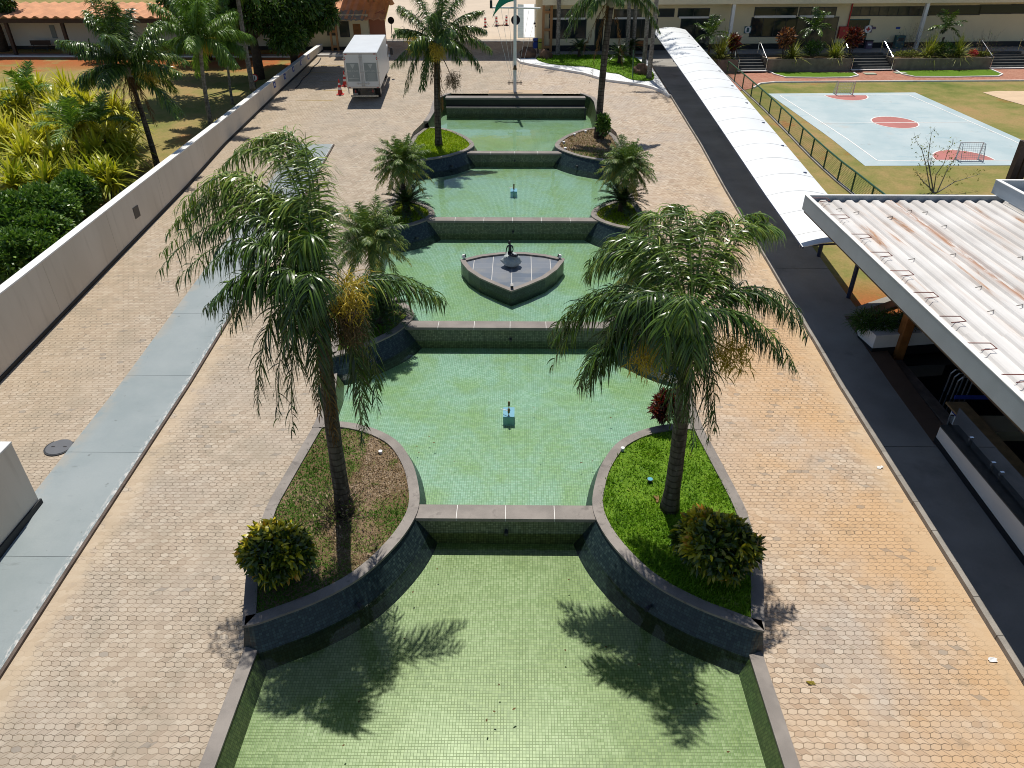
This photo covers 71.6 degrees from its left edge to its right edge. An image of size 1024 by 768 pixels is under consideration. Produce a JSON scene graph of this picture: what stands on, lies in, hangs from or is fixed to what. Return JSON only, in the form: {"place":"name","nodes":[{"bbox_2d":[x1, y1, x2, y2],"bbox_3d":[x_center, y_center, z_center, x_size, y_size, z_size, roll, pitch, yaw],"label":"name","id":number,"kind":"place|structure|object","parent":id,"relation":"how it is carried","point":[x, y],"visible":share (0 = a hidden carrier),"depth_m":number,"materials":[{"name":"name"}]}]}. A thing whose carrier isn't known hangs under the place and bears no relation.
{"place":"outdoors","nodes":[
{"label":"outdoors","id":0,"kind":"place"},
{"bbox_2d":[0,144,333,678],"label":"path","id":1,"kind":"structure","parent":0,"point":[80,488],"depth_m":19.95,"materials":[{"name":"grey paint"}]},
{"bbox_2d":[0,441,42,557],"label":"gate wall","id":2,"kind":"structure","parent":1,"relation":"on","point":[20,503],"depth_m":17.52,"materials":[{"name":"beige paint"}]},
{"bbox_2d":[385,0,535,38],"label":"building","id":3,"kind":"structure","parent":0,"point":[481,5],"depth_m":84.16,"materials":[{"name":"paint"}]},
{"bbox_2d":[234,543,765,767],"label":"pool floor","id":4,"kind":"structure","parent":0,"point":[474,625],"depth_m":14.70,"materials":[{"name":"green tile"}]},
{"bbox_2d":[198,647,267,767],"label":"pool edge","id":5,"kind":"object","parent":4,"relation":"on","point":[225,742],"visible":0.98,"depth_m":13.92,"materials":[{"name":"stone"}]},
{"bbox_2d":[242,421,437,669],"bbox_3d":[-4.028,3.474,18.230,4.347,0.970,8.241,0,33,1],"label":"curved planter","id":6,"kind":"object","parent":4,"relation":"on","point":[381,580],"visible":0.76,"depth_m":16.52,"materials":[{"name":"stone"}]},
{"bbox_2d":[232,516,319,590],"bbox_3d":[-5.219,3.768,15.700,1.734,1.498,1.826,-20,38,-28],"label":"croton shrub","id":7,"kind":"object","parent":6,"relation":"in","point":[270,552],"visible":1,"depth_m":15.25,"materials":[{"name":"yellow plant"}]},
{"bbox_2d":[155,124,448,517],"bbox_3d":[-4.263,-0.397,15.074,5.315,9.282,3.884,17,37,25],"label":"palm tree","id":8,"kind":"object","parent":6,"relation":"in","point":[304,289],"visible":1,"depth_m":13.48,"materials":[{"name":"green plant"}]},
{"bbox_2d":[255,428,408,612],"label":"patchy grass","id":9,"kind":"structure","parent":6,"relation":"on","point":[316,524],"depth_m":17.92,"materials":[{"name":"plant"}]},
{"bbox_2d":[293,479,373,527],"bbox_3d":[-4.387,2.904,17.375,1.956,1.027,1.638,0,33,1],"label":"dry bush","id":10,"kind":"object","parent":6,"relation":"in","point":[320,515],"visible":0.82,"depth_m":17.39,"materials":[{"name":"brown plant"}]},
{"bbox_2d":[415,504,595,543],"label":"cascade wall","id":11,"kind":"structure","parent":4,"relation":"on","point":[525,524],"depth_m":17.87,"materials":[{"name":"green tile"}]},
{"bbox_2d":[574,424,764,674],"bbox_3d":[3.708,3.518,18.162,4.347,0.970,8.241,0,33,1],"label":"curved planter","id":12,"kind":"object","parent":4,"relation":"on","point":[635,591],"visible":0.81,"depth_m":16.20,"materials":[{"name":"stone"}]},
{"bbox_2d":[647,386,675,425],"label":"red shrub","id":13,"kind":"object","parent":12,"relation":"in","point":[657,410],"visible":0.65,"depth_m":20.41,"materials":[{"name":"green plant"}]},
{"bbox_2d":[600,429,753,616],"bbox_3d":[3.958,3.107,17.904,3.531,0.173,6.940,0,33,1],"label":"groundcover","id":14,"kind":"object","parent":12,"relation":"in","point":[653,452],"visible":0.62,"depth_m":17.72,"materials":[{"name":"plant"}]},
{"bbox_2d":[547,203,809,514],"bbox_3d":[3.393,0.103,15.782,5.363,7.675,4.325,-18,37,-26],"label":"palm tree","id":15,"kind":"object","parent":12,"relation":"in","point":[643,315],"visible":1,"depth_m":14.19,"materials":[{"name":"green plant"}]},
{"bbox_2d":[667,503,766,587],"bbox_3d":[4.540,3.614,15.801,1.868,1.647,2.051,-23,39,-31],"label":"croton shrub","id":16,"kind":"object","parent":12,"relation":"in","point":[728,548],"visible":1,"depth_m":15.32,"materials":[{"name":"green plant"}]},
{"bbox_2d":[739,651,800,767],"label":"pool edge","id":17,"kind":"object","parent":4,"relation":"on","point":[777,749],"visible":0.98,"depth_m":13.88,"materials":[{"name":"stone"}]},
{"bbox_2d":[339,348,673,505],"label":"pool floor","id":18,"kind":"structure","parent":0,"point":[451,402],"depth_m":21.72,"materials":[{"name":"green tile"}]},
{"bbox_2d":[332,295,420,384],"bbox_3d":[-4.592,-1.913,25.555,3.132,0.930,5.956,0,33,1],"label":"curved planter","id":19,"kind":"object","parent":18,"relation":"on","point":[400,346],"visible":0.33,"depth_m":24.32,"materials":[{"name":"stone"}]},
{"bbox_2d":[331,194,411,319],"bbox_3d":[-4.786,-4.158,24.256,2.878,4.371,3.107,0,33,1],"label":"pygmy palm","id":20,"kind":"object","parent":19,"relation":"in","point":[372,236],"visible":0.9,"depth_m":23.26,"materials":[{"name":"green plant"}]},
{"bbox_2d":[350,280,415,338],"bbox_3d":[-4.668,-2.783,24.896,2.659,1.602,2.660,0,33,1],"label":"cycad","id":21,"kind":"object","parent":19,"relation":"in","point":[381,316],"visible":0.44,"depth_m":24.57,"materials":[{"name":"green plant"}]},
{"bbox_2d":[405,321,610,348],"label":"cascade wall","id":22,"kind":"structure","parent":18,"relation":"on","point":[489,334],"depth_m":25.14,"materials":[{"name":"green tile"}]},
{"bbox_2d":[381,240,635,321],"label":"pool floor","id":23,"kind":"structure","parent":0,"point":[436,266],"depth_m":28.96,"materials":[{"name":"green tile"}]},
{"bbox_2d":[383,200,440,251],"bbox_3d":[-4.545,-7.530,33.218,2.936,0.990,5.102,0,33,1],"label":"curved planter","id":24,"kind":"object","parent":23,"relation":"on","point":[419,234],"visible":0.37,"depth_m":31.91,"materials":[{"name":"grey tile"}]},
{"bbox_2d":[371,133,434,213],"bbox_3d":[-4.882,-9.455,32.027,2.758,3.656,3.053,0,33,1],"label":"pygmy palm","id":25,"kind":"object","parent":24,"relation":"in","point":[401,163],"visible":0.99,"depth_m":31.32,"materials":[{"name":"green plant"}]},
{"bbox_2d":[381,181,434,222],"bbox_3d":[-4.815,-8.375,32.466,2.688,1.591,2.651,0,33,1],"label":"cycad","id":26,"kind":"object","parent":24,"relation":"in","point":[407,200],"visible":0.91,"depth_m":32.18,"materials":[{"name":"green plant"}]},
{"bbox_2d":[460,252,564,305],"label":"island","id":27,"kind":"structure","parent":23,"relation":"on","point":[530,276],"depth_m":28.13,"materials":[{"name":"concrete"}]},
{"bbox_2d":[427,217,597,239],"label":"cascade wall","id":28,"kind":"structure","parent":23,"relation":"on","point":[508,228],"depth_m":32.45,"materials":[{"name":"green tile"}]},
{"bbox_2d":[584,202,646,247],"bbox_3d":[4.614,-7.478,33.137,2.936,0.990,5.102,0,33,1],"label":"curved planter","id":29,"kind":"object","parent":23,"relation":"on","point":[602,228],"visible":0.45,"depth_m":32.02,"materials":[{"name":"grey tile"}]},
{"bbox_2d":[593,178,650,219],"bbox_3d":[5.105,-8.626,32.848,2.677,1.605,2.697,0,33,1],"label":"cycad","id":30,"kind":"object","parent":29,"relation":"in","point":[620,198],"visible":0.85,"depth_m":32.55,"materials":[{"name":"green plant"}]},
{"bbox_2d":[594,134,657,201],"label":"pygmy palm","id":31,"kind":"object","parent":29,"relation":"in","point":[629,162],"visible":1,"depth_m":31.84,"materials":[{"name":"green plant"}]},
{"bbox_2d":[0,42,1023,767],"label":"paving","id":32,"kind":"structure","parent":0,"point":[130,652],"depth_m":18.11,"materials":[{"name":"brick"}]},
{"bbox_2d":[304,0,393,49],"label":"guard house","id":33,"kind":"structure","parent":32,"relation":"on","point":[361,17],"depth_m":60.67,"materials":[{"name":"ceramic"}]},
{"bbox_2d":[342,35,392,96],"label":"box truck","id":34,"kind":"object","parent":32,"relation":"on","point":[365,58],"visible":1,"depth_m":46.94,"materials":[{"name":"metal"}]},
{"bbox_2d":[488,90,542,95],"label":"stone base","id":35,"kind":"object","parent":32,"relation":"on","point":[517,93],"visible":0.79,"depth_m":48.81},
{"bbox_2d":[490,0,539,91],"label":"flagpole","id":36,"kind":"object","parent":35,"relation":"on","point":[514,62],"visible":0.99,"depth_m":47.38,"materials":[{"name":"metal"}]},
{"bbox_2d":[520,57,667,92],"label":"pebble bed","id":37,"kind":"object","parent":32,"relation":"on","point":[656,82],"visible":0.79,"depth_m":54.16,"materials":[{"name":"gravel"}]},
{"bbox_2d":[536,53,654,80],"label":"lawn","id":38,"kind":"structure","parent":32,"relation":"on","point":[609,68],"depth_m":56.25,"materials":[{"name":"plant"}]},
{"bbox_2d":[0,0,1023,318],"bbox_3d":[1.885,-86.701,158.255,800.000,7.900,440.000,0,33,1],"label":"ground","id":39,"kind":"structure","parent":0,"point":[966,98],"depth_m":46.11,"materials":[{"name":"plant"}]},
{"bbox_2d":[0,104,31,180],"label":"screw pine","id":40,"kind":"object","parent":39,"relation":"on","point":[5,129],"visible":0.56,"depth_m":35.20,"materials":[{"name":"green plant"}]},
{"bbox_2d":[0,153,33,190],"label":"screw pine","id":41,"kind":"object","parent":39,"relation":"on","point":[9,179],"visible":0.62,"depth_m":32.81,"materials":[{"name":"green plant"}]},
{"bbox_2d":[0,78,37,156],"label":"screw pine","id":42,"kind":"object","parent":39,"relation":"on","point":[19,101],"visible":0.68,"depth_m":37.58,"materials":[{"name":"green plant"}]},
{"bbox_2d":[0,60,53,117],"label":"garden palm","id":43,"kind":"object","parent":39,"relation":"on","point":[23,80],"visible":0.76,"depth_m":37.61,"materials":[{"name":"green plant"}]},
{"bbox_2d":[0,225,58,280],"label":"green shrub","id":44,"kind":"object","parent":39,"relation":"on","point":[20,248],"visible":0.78,"depth_m":27.41,"materials":[{"name":"green plant"}]},
{"bbox_2d":[0,116,61,174],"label":"screw pine","id":45,"kind":"object","parent":39,"relation":"on","point":[21,146],"visible":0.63,"depth_m":34.08,"materials":[{"name":"green plant"}]},
{"bbox_2d":[0,185,73,227],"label":"green shrub","id":46,"kind":"object","parent":39,"relation":"on","point":[12,207],"visible":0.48,"depth_m":28.97,"materials":[{"name":"green plant"}]},
{"bbox_2d":[5,150,70,189],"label":"screw pine","id":47,"kind":"object","parent":39,"relation":"on","point":[40,172],"visible":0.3,"depth_m":32.74,"materials":[{"name":"green plant"}]},
{"bbox_2d":[12,205,75,238],"bbox_3d":[-19.360,-6.202,29.427,2.337,2.220,2.281,0,33,1],"label":"green shrub","id":48,"kind":"object","parent":39,"relation":"on","point":[56,224],"visible":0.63,"depth_m":29.00,"materials":[{"name":"green plant"}]},
{"bbox_2d":[8,99,79,159],"bbox_3d":[-23.586,-12.408,36.165,3.176,3.965,3.857,11,35,17],"label":"screw pine","id":49,"kind":"object","parent":39,"relation":"on","point":[34,119],"visible":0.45,"depth_m":35.63,"materials":[{"name":"green plant"}]},
{"bbox_2d":[20,178,85,228],"bbox_3d":[-19.924,-7.484,30.615,2.846,2.796,2.770,0,33,1],"label":"green shrub","id":50,"kind":"object","parent":39,"relation":"on","point":[53,193],"visible":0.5,"depth_m":29.98,"materials":[{"name":"green plant"}]},
{"bbox_2d":[22,127,91,175],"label":"screw pine","id":51,"kind":"object","parent":39,"relation":"on","point":[56,149],"visible":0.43,"depth_m":34.09,"materials":[{"name":"green plant"}]},
{"bbox_2d":[30,95,103,157],"bbox_3d":[-21.275,-11.658,34.647,3.353,4.615,2.667,-24,40,-32],"label":"garden palm","id":52,"kind":"object","parent":39,"relation":"on","point":[68,111],"visible":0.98,"depth_m":33.89,"materials":[{"name":"green plant"}]},
{"bbox_2d":[52,168,102,220],"bbox_3d":[-19.855,-8.456,32.199,2.215,2.413,3.026,0,33,1],"label":"green shrub","id":53,"kind":"object","parent":39,"relation":"on","point":[83,187],"visible":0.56,"depth_m":31.93,"materials":[{"name":"green plant"}]},
{"bbox_2d":[61,121,127,167],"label":"screw pine","id":54,"kind":"object","parent":39,"relation":"on","point":[87,148],"visible":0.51,"depth_m":35.12,"materials":[{"name":"green plant"}]},
{"bbox_2d":[64,91,138,156],"bbox_3d":[-20.700,-12.698,36.139,3.573,4.418,2.559,0,33,1],"label":"garden palm","id":55,"kind":"object","parent":39,"relation":"on","point":[102,110],"visible":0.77,"depth_m":35.52,"materials":[{"name":"green plant"}]},
{"bbox_2d":[72,113,138,160],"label":"screw pine","id":56,"kind":"object","parent":39,"relation":"on","point":[96,127],"visible":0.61,"depth_m":36.15,"materials":[{"name":"green plant"}]},
{"bbox_2d":[73,147,145,199],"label":"screw pine","id":57,"kind":"object","parent":39,"relation":"on","point":[113,176],"visible":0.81,"depth_m":33.40,"materials":[{"name":"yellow plant"}]},
{"bbox_2d":[54,0,190,166],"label":"lawn palm","id":58,"kind":"object","parent":39,"relation":"on","point":[114,38],"visible":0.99,"depth_m":34.75,"materials":[{"name":"green plant"}]},
{"bbox_2d":[95,119,158,174],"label":"screw pine","id":59,"kind":"object","parent":39,"relation":"on","point":[133,156],"visible":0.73,"depth_m":36.52,"materials":[{"name":"green plant"}]},
{"bbox_2d":[0,1,299,57],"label":"tiled house","id":60,"kind":"structure","parent":39,"relation":"on","point":[23,24],"depth_m":60.68,"materials":[{"name":"tile"}]},
{"bbox_2d":[0,44,323,381],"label":"boundary wall","id":61,"kind":"structure","parent":39,"relation":"on","point":[43,293],"depth_m":28.74,"materials":[{"name":"beige paint"}]},
{"bbox_2d":[146,0,251,124],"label":"lawn palm","id":62,"kind":"object","parent":39,"relation":"on","point":[194,42],"visible":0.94,"depth_m":40.66,"materials":[{"name":"green plant"}]},
{"bbox_2d":[200,6,257,104],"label":"lawn palm","id":63,"kind":"object","parent":39,"relation":"on","point":[237,49],"visible":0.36,"depth_m":44.85,"materials":[{"name":"green plant"}]},
{"bbox_2d":[155,0,325,79],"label":"broadleaf tree","id":64,"kind":"object","parent":39,"relation":"on","point":[284,29],"visible":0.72,"depth_m":50.54,"materials":[{"name":"green plant"}]},
{"bbox_2d":[213,0,277,91],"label":"lawn palm","id":65,"kind":"object","parent":39,"relation":"on","point":[248,62],"visible":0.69,"depth_m":48.05,"materials":[{"name":"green plant"}]},
{"bbox_2d":[290,0,341,62],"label":"broadleaf tree","id":66,"kind":"object","parent":39,"relation":"on","point":[331,12],"visible":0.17,"depth_m":53.78,"materials":[{"name":"green plant"}]},
{"bbox_2d":[730,41,767,71],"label":"staircase","id":67,"kind":"structure","parent":39,"relation":"on","point":[750,63],"depth_m":57.78,"materials":[{"name":"concrete"}]},
{"bbox_2d":[535,0,1023,51],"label":"school building","id":68,"kind":"structure","parent":39,"relation":"on","point":[767,20],"depth_m":60.02,"materials":[{"name":"paint"}]},
{"bbox_2d":[549,19,586,38],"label":"window","id":69,"kind":"structure","parent":68,"relation":"in","point":[580,31],"depth_m":59.22,"materials":[{"name":"glass"}]},
{"bbox_2d":[610,18,657,37],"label":"window","id":70,"kind":"structure","parent":68,"relation":"in","point":[640,27],"depth_m":59.47,"materials":[{"name":"glass"}]},
{"bbox_2d":[680,17,711,46],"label":"door","id":71,"kind":"structure","parent":68,"relation":"in","point":[688,24],"depth_m":59.77,"materials":[{"name":"glass"}]},
{"bbox_2d":[749,17,797,36],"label":"window","id":72,"kind":"structure","parent":68,"relation":"in","point":[761,27],"depth_m":60.09,"materials":[{"name":"glass"}]},
{"bbox_2d":[795,17,838,45],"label":"door","id":73,"kind":"structure","parent":68,"relation":"in","point":[828,35],"depth_m":60.61,"materials":[{"name":"glass"}]},
{"bbox_2d":[929,5,980,15],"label":"window","id":74,"kind":"structure","parent":68,"relation":"in","point":[935,9],"depth_m":60.34,"materials":[{"name":"glass"}]},
{"bbox_2d":[726,61,886,194],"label":"chain link fence","id":75,"kind":"object","parent":39,"relation":"on","point":[815,161],"visible":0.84,"depth_m":40.65,"materials":[{"name":"green metal"}]},
{"bbox_2d":[760,54,852,71],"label":"planter box","id":76,"kind":"object","parent":39,"relation":"on","point":[775,63],"visible":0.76,"depth_m":57.38,"materials":[{"name":"concrete"}]},
{"bbox_2d":[841,40,894,70],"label":"staircase","id":77,"kind":"structure","parent":39,"relation":"on","point":[873,61],"depth_m":58.32,"materials":[{"name":"concrete"}]},
{"bbox_2d":[753,80,1023,87],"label":"kerb","id":78,"kind":"structure","parent":39,"relation":"on","point":[886,81],"depth_m":54.66,"materials":[{"name":"white paint"}]},
{"bbox_2d":[769,92,1019,165],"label":"sports court","id":79,"kind":"object","parent":39,"relation":"on","point":[850,120],"visible":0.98,"depth_m":43.96,"materials":[{"name":"concrete"}]},
{"bbox_2d":[802,194,1023,462],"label":"pavilion","id":80,"kind":"structure","parent":39,"relation":"on","point":[944,274],"depth_m":20.72,"materials":[{"name":"white paint"}]},
{"bbox_2d":[857,317,941,355],"bbox_3d":[13.747,-1.712,24.782,3.206,0.843,1.237,-4,33,-6],"label":"white planter","id":81,"kind":"object","parent":80,"relation":"on","point":[883,340],"visible":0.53,"depth_m":24.21,"materials":[{"name":"paint"}]},
{"bbox_2d":[845,305,920,339],"bbox_3d":[13.329,-2.210,24.587,3.790,1.379,1.734,0,33,1],"label":"fern","id":82,"kind":"object","parent":81,"relation":"in","point":[890,319],"visible":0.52,"depth_m":24.31,"materials":[{"name":"green plant"}]},
{"bbox_2d":[895,360,1004,424],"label":"stone kerb","id":83,"kind":"structure","parent":80,"relation":"on","point":[938,409],"depth_m":22.33,"materials":[{"name":"stone"}]},
{"bbox_2d":[907,365,1003,415],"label":"floor","id":84,"kind":"structure","parent":80,"relation":"on","point":[933,379],"depth_m":22.84,"materials":[{"name":"black tile"}]},
{"bbox_2d":[945,402,1023,477],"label":"reception counter","id":85,"kind":"object","parent":80,"relation":"on","point":[999,444],"visible":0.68,"depth_m":19.95,"materials":[{"name":"grey laminate"}]},
{"bbox_2d":[980,416,1023,440],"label":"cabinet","id":86,"kind":"object","parent":80,"relation":"on","point":[1004,428],"visible":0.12,"depth_m":20.51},
{"bbox_2d":[991,179,1023,210],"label":"parapet roof","id":87,"kind":"structure","parent":80,"relation":"on","point":[1010,191],"depth_m":24.91,"materials":[{"name":"white paint"}]},
{"bbox_2d":[884,54,991,69],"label":"planter box","id":88,"kind":"object","parent":39,"relation":"on","point":[916,63],"visible":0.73,"depth_m":57.99,"materials":[{"name":"concrete"}]},
{"bbox_2d":[911,127,984,192],"bbox_3d":[21.346,-10.977,34.793,4.763,3.328,1.300,-8,34,-13],"label":"bare tree","id":89,"kind":"object","parent":39,"relation":"on","point":[932,189],"visible":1,"depth_m":35.03,"materials":[{"name":"brown plant"}]},
{"bbox_2d":[978,39,1023,68],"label":"staircase","id":90,"kind":"structure","parent":39,"relation":"on","point":[1007,60],"depth_m":59.04,"materials":[{"name":"concrete"}]},
{"bbox_2d":[1006,140,1023,178],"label":"timber post","id":91,"kind":"object","parent":39,"relation":"on","point":[1016,170],"visible":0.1,"depth_m":26.19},
{"bbox_2d":[412,167,615,217],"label":"pool floor","id":92,"kind":"structure","parent":0,"point":[541,192],"depth_m":36.43,"materials":[{"name":"green tile"}]},
{"bbox_2d":[407,127,476,179],"bbox_3d":[-3.845,-13.682,41.666,4.321,0.940,8.603,0,33,1],"label":"curved planter","id":93,"kind":"object","parent":92,"relation":"on","point":[457,162],"visible":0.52,"depth_m":39.22,"materials":[{"name":"grey tile"}]},
{"bbox_2d":[409,127,470,158],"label":"lime grass","id":94,"kind":"structure","parent":93,"relation":"on","point":[453,146],"depth_m":41.24,"materials":[{"name":"plant"}]},
{"bbox_2d":[390,0,492,146],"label":"palm tree","id":95,"kind":"object","parent":93,"relation":"in","point":[426,46],"visible":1,"depth_m":37.89,"materials":[{"name":"green plant"}]},
{"bbox_2d":[467,151,560,166],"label":"cascade wall","id":96,"kind":"structure","parent":92,"relation":"on","point":[514,158],"depth_m":40.17,"materials":[{"name":"green tile"}]},
{"bbox_2d":[552,127,619,179],"bbox_3d":[4.133,-13.637,41.596,4.321,0.940,8.603,0,33,1],"label":"curved planter","id":97,"kind":"object","parent":92,"relation":"on","point":[572,163],"visible":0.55,"depth_m":39.50,"materials":[{"name":"grey tile"}]},
{"bbox_2d":[559,128,616,158],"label":"patchy grass","id":98,"kind":"structure","parent":97,"relation":"on","point":[570,139],"depth_m":41.06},
{"bbox_2d":[563,0,660,138],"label":"palm tree","id":99,"kind":"object","parent":97,"relation":"in","point":[591,5],"visible":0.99,"depth_m":39.07,"materials":[{"name":"green plant"}]},
{"bbox_2d":[441,114,591,150],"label":"pool floor","id":100,"kind":"structure","parent":0,"point":[514,134],"depth_m":45.65,"materials":[{"name":"green tile"}]},
{"bbox_2d":[445,96,585,118],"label":"bench wall","id":101,"kind":"structure","parent":100,"relation":"on","point":[515,106],"depth_m":48.17,"materials":[{"name":"concrete"}]},
{"bbox_2d":[647,53,1023,685],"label":"walkway","id":102,"kind":"structure","parent":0,"point":[900,422],"depth_m":21.76,"materials":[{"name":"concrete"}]},
{"bbox_2d":[655,27,858,298],"bbox_3d":[12.014,-15.371,41.068,2.600,5.503,37.054,0,33,1],"label":"canopy","id":103,"kind":"object","parent":102,"relation":"on","point":[783,178],"visible":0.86,"depth_m":34.34,"materials":[{"name":"white metal"}]},
{"bbox_2d":[933,425,1023,564],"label":"wall","id":104,"kind":"structure","parent":102,"relation":"on","point":[1001,506],"depth_m":18.25,"materials":[{"name":"stone"}]},
{"bbox_2d":[946,408,1023,508],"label":"glass balustrade","id":105,"kind":"object","parent":104,"relation":"on","point":[1004,471],"visible":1,"depth_m":18.40,"materials":[{"name":"clear glass"}]},
{"bbox_2d":[703,46,1023,55],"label":"terrace","id":106,"kind":"structure","parent":0,"point":[855,50],"depth_m":60.23,"materials":[{"name":"brick"}]},
{"bbox_2d":[725,68,1023,89],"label":"path","id":107,"kind":"structure","parent":0,"point":[1008,74],"depth_m":55.83,"materials":[{"name":"red brick"}]},
{"bbox_2d":[898,70,999,75],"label":"lawn","id":108,"kind":"structure","parent":107,"relation":"on","point":[951,72],"depth_m":57.19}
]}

